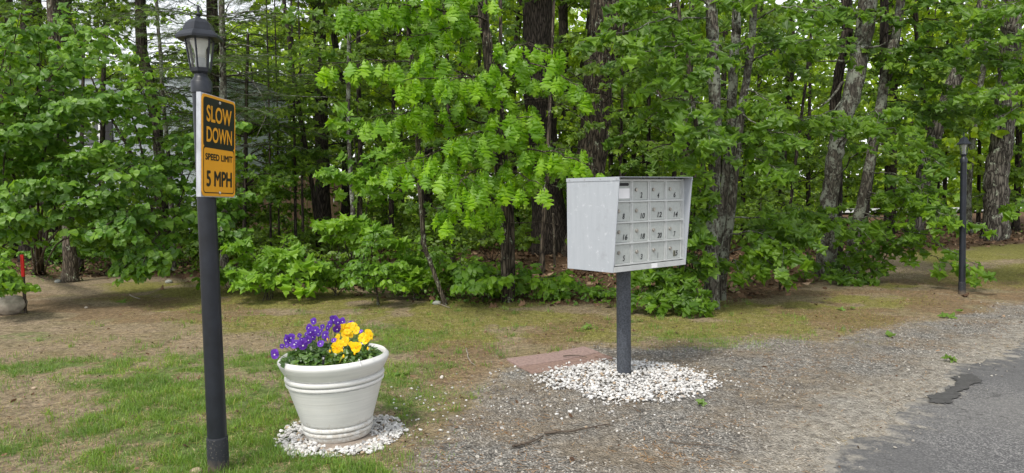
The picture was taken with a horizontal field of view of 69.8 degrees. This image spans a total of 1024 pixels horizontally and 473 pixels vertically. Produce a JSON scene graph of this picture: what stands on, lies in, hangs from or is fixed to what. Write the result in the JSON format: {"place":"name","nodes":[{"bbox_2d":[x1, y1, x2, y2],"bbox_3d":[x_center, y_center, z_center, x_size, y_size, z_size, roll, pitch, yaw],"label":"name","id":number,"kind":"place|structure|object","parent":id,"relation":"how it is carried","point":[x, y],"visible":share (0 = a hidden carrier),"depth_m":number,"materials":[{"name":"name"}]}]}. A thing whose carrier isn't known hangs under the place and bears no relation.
{"place":"outdoors","nodes":[
{"label":"outdoors","id":0,"kind":"place"},
{"bbox_2d":[234,177,341,234],"bbox_3d":[-6.707,-0.812,21.784,3.429,1.918,0.140,-1,3,-8],"label":"wooden fence","id":1,"kind":"object","parent":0,"point":[307,204],"visible":0.05,"depth_m":21.78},
{"bbox_2d":[0,322,822,472],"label":"grass","id":2,"kind":"structure","parent":0,"point":[277,448],"depth_m":4.35,"materials":[{"name":"plant"}]},
{"bbox_2d":[0,200,1023,472],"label":"ground","id":3,"kind":"structure","parent":0,"point":[60,310],"depth_m":5.59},
{"bbox_2d":[0,248,41,297],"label":"broad leaved shrub","id":4,"kind":"object","parent":3,"relation":"on","point":[11,282],"visible":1,"depth_m":7.76,"materials":[{"name":"green plant"}]},
{"bbox_2d":[0,0,130,265],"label":"pine tree","id":5,"kind":"object","parent":3,"relation":"on","point":[115,9],"visible":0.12,"depth_m":14.17,"materials":[{"name":"green plant"}]},
{"bbox_2d":[16,227,115,268],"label":"green bush","id":6,"kind":"object","parent":3,"relation":"on","point":[94,251],"visible":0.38,"depth_m":12.06,"materials":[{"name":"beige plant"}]},
{"bbox_2d":[0,0,137,261],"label":"pine tree","id":7,"kind":"object","parent":3,"relation":"on","point":[24,247],"visible":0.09,"depth_m":15.11,"materials":[{"name":"green plant"}]},
{"bbox_2d":[0,0,150,282],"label":"young tree","id":8,"kind":"object","parent":3,"relation":"on","point":[70,270],"visible":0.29,"depth_m":11.25,"materials":[{"name":"green plant"}]},
{"bbox_2d":[0,9,152,274],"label":"tall shrub","id":9,"kind":"object","parent":3,"relation":"on","point":[23,141],"visible":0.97,"depth_m":8.42,"materials":[{"name":"green plant"}]},
{"bbox_2d":[14,35,191,271],"bbox_3d":[-7.596,-1.425,12.836,3.320,4.210,2.551,-1,3,0],"label":"understorey tree","id":10,"kind":"object","parent":3,"relation":"on","point":[77,224],"visible":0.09,"depth_m":12.89,"materials":[{"name":"green plant"}]},
{"bbox_2d":[44,0,191,214],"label":"understorey tree","id":11,"kind":"object","parent":3,"relation":"on","point":[105,76],"visible":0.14,"depth_m":18.04,"materials":[{"name":"green plant"}]},
{"bbox_2d":[0,0,259,259],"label":"spruce tree","id":12,"kind":"object","parent":3,"relation":"on","point":[142,42],"visible":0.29,"depth_m":14.21,"materials":[{"name":"green plant"}]},
{"bbox_2d":[38,2,251,286],"bbox_3d":[-5.904,-1.126,10.974,2.328,3.828,6.664,-3,4,-35],"label":"tall shrub","id":13,"kind":"object","parent":3,"relation":"on","point":[140,263],"visible":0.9,"depth_m":8.85,"materials":[{"name":"green plant"}]},
{"bbox_2d":[79,0,240,270],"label":"young tree","id":14,"kind":"object","parent":3,"relation":"on","point":[115,27],"visible":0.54,"depth_m":12.46,"materials":[{"name":"green plant"}]},
{"bbox_2d":[43,77,288,229],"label":"house","id":15,"kind":"structure","parent":3,"relation":"on","point":[109,126],"depth_m":23.86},
{"bbox_2d":[175,4,229,472],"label":"lamp post","id":16,"kind":"object","parent":3,"relation":"on","point":[199,35],"visible":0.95,"depth_m":3.41,"materials":[{"name":"metal"}]},
{"bbox_2d":[196,92,234,197],"bbox_3d":[-1.346,-0.408,3.353,0.044,0.463,0.324,0,3,6],"label":"speed sign","id":17,"kind":"object","parent":16,"relation":"attached to","point":[215,146],"visible":1,"depth_m":3.31,"materials":[{"name":"metal"}]},
{"bbox_2d":[73,0,363,252],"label":"conifer tree","id":18,"kind":"object","parent":3,"relation":"on","point":[212,12],"visible":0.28,"depth_m":15.64,"materials":[{"name":"green plant"}]},
{"bbox_2d":[183,149,262,245],"bbox_3d":[-4.415,-0.193,10.383,0.926,1.951,2.919,-3,4,-37],"label":"broad leaved shrub","id":19,"kind":"object","parent":3,"relation":"on","point":[229,205],"visible":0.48,"depth_m":9.59,"materials":[{"name":"green plant"}]},
{"bbox_2d":[176,185,276,230],"bbox_3d":[-6.516,-0.406,16.812,2.354,1.663,0.902,-1,3,0],"label":"shade bush","id":20,"kind":"object","parent":3,"relation":"on","point":[249,208],"visible":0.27,"depth_m":16.73,"materials":[{"name":"green plant"}]},
{"bbox_2d":[90,0,370,275],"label":"conifer tree","id":21,"kind":"object","parent":3,"relation":"on","point":[221,57],"visible":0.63,"depth_m":11.69,"materials":[{"name":"leaf"},{"name":"grey bark"}]},
{"bbox_2d":[160,34,327,261],"bbox_3d":[-4.667,-1.372,12.473,2.837,4.057,2.025,-1,3,0],"label":"understorey tree","id":22,"kind":"object","parent":3,"relation":"on","point":[269,182],"visible":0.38,"depth_m":12.40,"materials":[{"name":"green plant"}]},
{"bbox_2d":[168,36,348,231],"bbox_3d":[-6.577,-2.354,18.559,4.657,5.379,3.566,-1,3,0],"label":"understorey tree","id":23,"kind":"object","parent":3,"relation":"on","point":[285,207],"visible":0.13,"depth_m":18.38,"materials":[{"name":"green plant"}]},
{"bbox_2d":[222,233,299,294],"bbox_3d":[-3.124,0.375,9.707,1.180,0.856,1.138,0,4,14],"label":"green bush","id":24,"kind":"object","parent":3,"relation":"on","point":[247,265],"visible":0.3,"depth_m":9.48,"materials":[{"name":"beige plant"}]},
{"bbox_2d":[235,0,306,245],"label":"young tree","id":25,"kind":"object","parent":3,"relation":"on","point":[240,142],"visible":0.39,"depth_m":13.80,"materials":[{"name":"green plant"}]},
{"bbox_2d":[219,236,332,301],"bbox_3d":[-2.915,0.401,9.127,1.418,0.868,1.017,-1,3,0],"label":"maple seedling","id":26,"kind":"object","parent":3,"relation":"on","point":[291,264],"visible":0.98,"depth_m":8.93,"materials":[{"name":"green plant"}]},
{"bbox_2d":[250,0,340,236],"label":"young tree","id":27,"kind":"object","parent":3,"relation":"on","point":[282,67],"visible":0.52,"depth_m":12.55,"materials":[{"name":"green plant"}]},
{"bbox_2d":[252,214,344,246],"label":"shade bush","id":28,"kind":"object","parent":3,"relation":"on","point":[264,231],"visible":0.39,"depth_m":15.18,"materials":[{"name":"green plant"}]},
{"bbox_2d":[271,0,341,242],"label":"young tree","id":29,"kind":"object","parent":3,"relation":"on","point":[299,88],"visible":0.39,"depth_m":13.13,"materials":[{"name":"green plant"}]},
{"bbox_2d":[191,0,436,220],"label":"conifer tree","id":30,"kind":"object","parent":3,"relation":"on","point":[323,200],"visible":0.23,"depth_m":17.71,"materials":[{"name":"green plant"}]},
{"bbox_2d":[262,0,386,260],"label":"young tree","id":31,"kind":"object","parent":3,"relation":"on","point":[321,103],"visible":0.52,"depth_m":12.66,"materials":[{"name":"green plant"}]},
{"bbox_2d":[294,257,365,295],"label":"green bush","id":32,"kind":"object","parent":3,"relation":"on","point":[335,276],"visible":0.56,"depth_m":9.20,"materials":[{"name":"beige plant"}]},
{"bbox_2d":[248,0,421,225],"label":"understorey tree","id":33,"kind":"object","parent":3,"relation":"on","point":[346,189],"visible":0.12,"depth_m":19.24,"materials":[{"name":"green plant"}]},
{"bbox_2d":[303,432,377,451],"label":"paving slab","id":34,"kind":"structure","parent":3,"relation":"on","point":[364,438],"depth_m":3.82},
{"bbox_2d":[277,342,388,443],"bbox_3d":[-0.950,0.841,3.964,0.584,0.451,0.584,-2,4,0],"label":"flower planter","id":35,"kind":"object","parent":34,"relation":"on","point":[334,404],"visible":0.84,"depth_m":3.77,"materials":[{"name":"plastic"}]},
{"bbox_2d":[271,315,362,367],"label":"purple pansies","id":36,"kind":"object","parent":35,"relation":"in","point":[307,347],"visible":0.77,"depth_m":3.86,"materials":[{"name":"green plant"}]},
{"bbox_2d":[318,322,382,365],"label":"yellow pansies","id":37,"kind":"object","parent":35,"relation":"in","point":[355,349],"visible":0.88,"depth_m":3.85,"materials":[{"name":"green plant"}]},
{"bbox_2d":[273,413,408,457],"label":"marble chips","id":38,"kind":"object","parent":3,"relation":"on","point":[382,436],"visible":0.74,"depth_m":3.85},
{"bbox_2d":[244,0,443,215],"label":"tree","id":39,"kind":"object","parent":3,"relation":"on","point":[332,37],"visible":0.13,"depth_m":20.81,"materials":[{"name":"green plant"}]},
{"bbox_2d":[270,3,418,254],"bbox_3d":[-3.293,-4.561,15.135,4.736,10.071,3.955,2,4,37],"label":"young tree","id":40,"kind":"object","parent":3,"relation":"on","point":[357,46],"visible":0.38,"depth_m":14.06,"materials":[{"name":"green plant"}]},
{"bbox_2d":[272,0,429,270],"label":"young tree","id":41,"kind":"object","parent":3,"relation":"on","point":[328,58],"visible":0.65,"depth_m":10.69,"materials":[{"name":"green plant"}]},
{"bbox_2d":[310,211,411,290],"bbox_3d":[-2.053,0.245,9.152,1.068,1.151,1.717,-4,4,-40],"label":"maple seedling","id":42,"kind":"object","parent":3,"relation":"on","point":[352,230],"visible":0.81,"depth_m":8.79,"materials":[{"name":"green plant"}]},
{"bbox_2d":[312,101,413,290],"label":"maple sapling","id":43,"kind":"object","parent":3,"relation":"on","point":[370,186],"visible":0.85,"depth_m":8.82,"materials":[{"name":"green plant"}]},
{"bbox_2d":[339,228,409,305],"bbox_3d":[-1.554,0.371,8.460,0.803,0.963,0.629,-1,3,0],"label":"green bush","id":44,"kind":"object","parent":3,"relation":"on","point":[361,274],"visible":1,"depth_m":8.33,"materials":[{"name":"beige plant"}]},
{"bbox_2d":[304,0,477,250],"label":"understorey tree","id":45,"kind":"object","parent":3,"relation":"on","point":[342,88],"visible":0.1,"depth_m":16.62,"materials":[{"name":"green plant"}]},
{"bbox_2d":[295,0,514,229],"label":"tree","id":46,"kind":"object","parent":3,"relation":"on","point":[427,196],"visible":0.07,"depth_m":18.66,"materials":[{"name":"green plant"}]},
{"bbox_2d":[364,253,446,297],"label":"green bush","id":47,"kind":"object","parent":3,"relation":"on","point":[411,280],"visible":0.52,"depth_m":8.87,"materials":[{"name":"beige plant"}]},
{"bbox_2d":[302,0,509,267],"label":"young tree","id":48,"kind":"object","parent":3,"relation":"on","point":[409,206],"visible":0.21,"depth_m":10.29,"materials":[{"name":"green plant"}]},
{"bbox_2d":[0,176,821,258],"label":"undergrowth","id":49,"kind":"object","parent":3,"relation":"on","point":[526,216],"visible":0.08,"depth_m":17.14,"materials":[{"name":"green plant"}]},
{"bbox_2d":[391,231,456,300],"bbox_3d":[-1.117,0.353,9.139,0.982,0.909,0.757,-1,3,0],"label":"green bush","id":50,"kind":"object","parent":3,"relation":"on","point":[440,256],"visible":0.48,"depth_m":8.97,"materials":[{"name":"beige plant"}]},
{"bbox_2d":[0,299,854,472],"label":"weed tufts","id":51,"kind":"object","parent":3,"relation":"on","point":[302,323],"visible":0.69,"depth_m":5.89,"materials":[{"name":"green plant"}]},
{"bbox_2d":[414,104,447,305],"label":"young tree","id":52,"kind":"object","parent":3,"relation":"on","point":[426,253],"visible":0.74,"depth_m":8.50,"materials":[{"name":"brown plant"}]},
{"bbox_2d":[371,0,511,262],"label":"young tree","id":53,"kind":"object","parent":3,"relation":"on","point":[434,106],"visible":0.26,"depth_m":12.03,"materials":[{"name":"green plant"}]},
{"bbox_2d":[399,214,495,249],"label":"shade bush","id":54,"kind":"object","parent":3,"relation":"on","point":[474,242],"visible":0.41,"depth_m":12.69,"materials":[{"name":"green plant"}]},
{"bbox_2d":[314,0,613,302],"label":"oak tree","id":55,"kind":"object","parent":3,"relation":"on","point":[492,80],"visible":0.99,"depth_m":7.65,"materials":[{"name":"green plant"}]},
{"bbox_2d":[389,0,570,233],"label":"tree","id":56,"kind":"object","parent":3,"relation":"on","point":[463,68],"visible":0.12,"depth_m":21.72,"materials":[{"name":"green plant"}]},
{"bbox_2d":[445,260,518,301],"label":"green bush","id":57,"kind":"object","parent":3,"relation":"on","point":[474,278],"visible":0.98,"depth_m":8.45,"materials":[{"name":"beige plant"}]},
{"bbox_2d":[441,222,540,260],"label":"shade bush","id":58,"kind":"object","parent":3,"relation":"on","point":[524,239],"visible":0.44,"depth_m":13.69,"materials":[{"name":"green plant"}]},
{"bbox_2d":[423,0,559,214],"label":"understorey tree","id":59,"kind":"object","parent":3,"relation":"on","point":[497,34],"visible":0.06,"depth_m":18.74,"materials":[{"name":"green plant"}]},
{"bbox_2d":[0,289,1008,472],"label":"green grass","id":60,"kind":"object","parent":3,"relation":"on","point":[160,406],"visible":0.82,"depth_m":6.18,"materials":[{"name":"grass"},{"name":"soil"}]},
{"bbox_2d":[1,282,1022,469],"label":"lawn debris","id":61,"kind":"object","parent":3,"relation":"on","point":[185,445],"visible":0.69,"depth_m":6.29,"materials":[{"name":"brown plant"}]},
{"bbox_2d":[4,277,1023,472],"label":"fallen needles","id":62,"kind":"object","parent":3,"relation":"on","point":[611,386],"visible":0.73,"depth_m":5.06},
{"bbox_2d":[7,217,1023,306],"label":"ground cover","id":63,"kind":"object","parent":3,"relation":"on","point":[425,291],"visible":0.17,"depth_m":9.28,"materials":[{"name":"green plant"}]},
{"bbox_2d":[12,218,1023,307],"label":"leaf litter","id":64,"kind":"object","parent":3,"relation":"on","point":[741,296],"visible":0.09,"depth_m":12.84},
{"bbox_2d":[14,2,1023,215],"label":"wood foliage","id":65,"kind":"object","parent":3,"relation":"on","point":[902,171],"visible":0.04,"depth_m":45.87,"materials":[{"name":"green plant"}]},
{"bbox_2d":[490,0,592,275],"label":"young tree","id":66,"kind":"object","parent":3,"relation":"on","point":[560,184],"visible":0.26,"depth_m":11.39,"materials":[{"name":"green wood"}]},
{"bbox_2d":[515,261,580,301],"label":"green bush","id":67,"kind":"object","parent":3,"relation":"on","point":[564,280],"visible":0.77,"depth_m":8.83,"materials":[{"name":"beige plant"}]},
{"bbox_2d":[87,250,1023,351],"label":"moss carpet","id":68,"kind":"object","parent":3,"relation":"on","point":[571,310],"visible":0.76,"depth_m":7.76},
{"bbox_2d":[476,0,652,211],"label":"oak tree","id":69,"kind":"object","parent":3,"relation":"on","point":[563,6],"visible":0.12,"depth_m":20.48,"materials":[{"name":"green plant"}]},
{"bbox_2d":[466,0,668,255],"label":"oak tree","id":70,"kind":"object","parent":3,"relation":"on","point":[537,20],"visible":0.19,"depth_m":14.98,"materials":[{"name":"brown plant"}]},
{"bbox_2d":[523,82,667,206],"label":"understorey tree","id":71,"kind":"object","parent":3,"relation":"on","point":[611,172],"visible":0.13,"depth_m":19.62,"materials":[{"name":"green plant"}]},
{"bbox_2d":[476,0,731,256],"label":"oak tree","id":72,"kind":"object","parent":3,"relation":"on","point":[591,144],"visible":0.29,"depth_m":14.58,"materials":[{"name":"brown plant"}]},
{"bbox_2d":[530,358,722,405],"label":"marble chips","id":73,"kind":"object","parent":3,"relation":"on","point":[610,367],"visible":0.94,"depth_m":4.92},
{"bbox_2d":[546,6,707,215],"bbox_3d":[2.103,-3.417,12.088,3.108,8.075,1.998,-2,4,-18],"label":"young tree","id":74,"kind":"object","parent":3,"relation":"on","point":[581,133],"visible":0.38,"depth_m":12.18,"materials":[{"name":"green plant"}]},
{"bbox_2d":[566,177,692,374],"bbox_3d":[0.829,0.287,5.131,0.758,1.393,0.491,-4,4,-39],"label":"cluster mailbox","id":75,"kind":"object","parent":3,"relation":"on","point":[622,228],"visible":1,"depth_m":4.96,"materials":[{"name":"paint"}]},
{"bbox_2d":[569,53,707,176],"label":"understorey tree","id":76,"kind":"object","parent":3,"relation":"on","point":[616,122],"visible":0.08,"depth_m":17.03,"materials":[{"name":"green plant"}]},
{"bbox_2d":[597,0,717,188],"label":"young tree","id":77,"kind":"object","parent":3,"relation":"on","point":[644,112],"visible":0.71,"depth_m":7.68,"materials":[{"name":"green plant"}]},
{"bbox_2d":[613,266,708,317],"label":"maple sapling","id":78,"kind":"object","parent":3,"relation":"on","point":[652,298],"visible":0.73,"depth_m":7.70,"materials":[{"name":"green plant"}]},
{"bbox_2d":[570,0,764,309],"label":"maple tree","id":79,"kind":"object","parent":3,"relation":"on","point":[711,112],"visible":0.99,"depth_m":7.15,"materials":[{"name":"green plant"}]},
{"bbox_2d":[654,164,721,318],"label":"maple sapling","id":80,"kind":"object","parent":3,"relation":"on","point":[690,291],"visible":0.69,"depth_m":7.53,"materials":[{"name":"green plant"}]},
{"bbox_2d":[611,1,785,176],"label":"young tree","id":81,"kind":"object","parent":3,"relation":"on","point":[672,93],"visible":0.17,"depth_m":16.33,"materials":[{"name":"green plant"}]},
{"bbox_2d":[600,1,799,268],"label":"young tree","id":82,"kind":"object","parent":3,"relation":"on","point":[617,140],"visible":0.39,"depth_m":9.79,"materials":[{"name":"green plant"}]},
{"bbox_2d":[660,0,807,182],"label":"tree","id":83,"kind":"object","parent":3,"relation":"on","point":[703,31],"visible":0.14,"depth_m":19.09,"materials":[{"name":"green plant"}]},
{"bbox_2d":[648,0,856,255],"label":"maple tree","id":84,"kind":"object","parent":3,"relation":"on","point":[772,41],"visible":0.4,"depth_m":8.83,"materials":[{"name":"green plant"}]},
{"bbox_2d":[691,35,823,239],"bbox_3d":[6.050,-2.340,17.929,3.674,5.133,3.676,-4,5,-43],"label":"understorey tree","id":85,"kind":"object","parent":3,"relation":"on","point":[767,87],"visible":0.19,"depth_m":17.51,"materials":[{"name":"green plant"}]},
{"bbox_2d":[689,2,829,218],"bbox_3d":[7.047,-4.217,20.666,4.316,8.524,4.073,0,3,7],"label":"tree","id":86,"kind":"object","parent":3,"relation":"on","point":[819,69],"visible":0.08,"depth_m":20.29,"materials":[{"name":"green plant"}]},
{"bbox_2d":[681,0,856,300],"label":"maple tree","id":87,"kind":"object","parent":3,"relation":"on","point":[758,252],"visible":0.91,"depth_m":7.86,"materials":[{"name":"green plant"}]},
{"bbox_2d":[737,201,825,290],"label":"maple sapling","id":88,"kind":"object","parent":3,"relation":"on","point":[802,244],"visible":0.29,"depth_m":8.60,"materials":[{"name":"green plant"}]},
{"bbox_2d":[702,0,903,224],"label":"young tree","id":89,"kind":"object","parent":3,"relation":"on","point":[824,83],"visible":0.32,"depth_m":15.57,"materials":[{"name":"green plant"}]},
{"bbox_2d":[718,0,908,208],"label":"maple tree","id":90,"kind":"object","parent":3,"relation":"on","point":[811,161],"visible":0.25,"depth_m":17.02,"materials":[{"name":"green plant"}]},
{"bbox_2d":[738,61,897,210],"bbox_3d":[8.094,-2.625,19.921,3.356,5.643,3.660,-2,4,-23],"label":"understorey tree","id":91,"kind":"object","parent":3,"relation":"on","point":[817,150],"visible":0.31,"depth_m":19.57,"materials":[{"name":"green plant"}]},
{"bbox_2d":[768,0,927,285],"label":"maple tree","id":92,"kind":"object","parent":3,"relation":"on","point":[843,125],"visible":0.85,"depth_m":9.80,"materials":[{"name":"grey plant"}]},
{"bbox_2d":[789,0,915,269],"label":"maple tree","id":93,"kind":"object","parent":3,"relation":"on","point":[838,74],"visible":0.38,"depth_m":10.98,"materials":[{"name":"green plant"}]},
{"bbox_2d":[831,229,916,286],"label":"maple sapling","id":94,"kind":"object","parent":3,"relation":"on","point":[894,248],"visible":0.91,"depth_m":9.89,"materials":[{"name":"green plant"}]},
{"bbox_2d":[803,0,981,235],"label":"understorey tree","id":95,"kind":"object","parent":3,"relation":"on","point":[869,75],"visible":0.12,"depth_m":19.69,"materials":[{"name":"green plant"}]},
{"bbox_2d":[798,0,1023,233],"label":"tree","id":96,"kind":"object","parent":3,"relation":"on","point":[953,142],"visible":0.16,"depth_m":19.38,"materials":[{"name":"green plant"}]},
{"bbox_2d":[835,0,989,228],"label":"tree","id":97,"kind":"object","parent":3,"relation":"on","point":[981,158],"visible":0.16,"depth_m":19.35,"materials":[{"name":"green plant"}]},
{"bbox_2d":[843,0,997,287],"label":"maple tree","id":98,"kind":"object","parent":3,"relation":"on","point":[916,198],"visible":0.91,"depth_m":9.75,"materials":[{"name":"green plant"}]},
{"bbox_2d":[859,0,1023,250],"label":"maple tree","id":99,"kind":"object","parent":3,"relation":"on","point":[921,58],"visible":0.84,"depth_m":10.08,"materials":[{"name":"green plant"}]},
{"bbox_2d":[868,0,1023,240],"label":"pine tree","id":100,"kind":"object","parent":3,"relation":"on","point":[937,130],"visible":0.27,"depth_m":16.71,"materials":[{"name":"grey plant"}]},
{"bbox_2d":[876,0,1023,234],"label":"birch tree","id":101,"kind":"object","parent":3,"relation":"on","point":[981,78],"visible":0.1,"depth_m":19.84,"materials":[{"name":"grey plant"}]},
{"bbox_2d":[956,133,971,294],"bbox_3d":[5.434,-0.261,8.844,0.159,1.973,0.173,-3,4,-25],"label":"lamp post","id":102,"kind":"object","parent":3,"relation":"on","point":[964,142],"visible":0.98,"depth_m":8.82,"materials":[{"name":"metal"}]},
{"bbox_2d":[943,0,1023,223],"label":"maple tree","id":103,"kind":"object","parent":3,"relation":"on","point":[984,95],"visible":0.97,"depth_m":8.98,"materials":[{"name":"green plant"}]},
{"bbox_2d":[956,25,1023,230],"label":"pine tree","id":104,"kind":"object","parent":3,"relation":"on","point":[1017,172],"visible":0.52,"depth_m":20.14,"materials":[{"name":"brown plant"}]},
{"bbox_2d":[979,0,1023,240],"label":"pine tree","id":105,"kind":"object","parent":3,"relation":"on","point":[996,188],"visible":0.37,"depth_m":17.24,"materials":[{"name":"grey plant"}]},
{"bbox_2d":[13,0,1023,199],"label":"sky","id":106,"kind":"structure","parent":0,"point":[778,2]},
{"bbox_2d":[384,302,1023,472],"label":"gravel","id":107,"kind":"structure","parent":0,"point":[636,457],"depth_m":4.45,"materials":[{"name":"gravel"}]},
{"bbox_2d":[822,342,1023,472],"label":"asphalt road","id":108,"kind":"structure","parent":0,"point":[980,429],"depth_m":3.84,"materials":[{"name":"asphalt"}]},
{"bbox_2d":[926,374,981,402],"bbox_3d":[2.853,0.971,4.705,0.199,0.002,0.925,2,5,43],"label":"tar patch","id":109,"kind":"object","parent":108,"relation":"on","point":[962,382],"visible":1,"depth_m":4.67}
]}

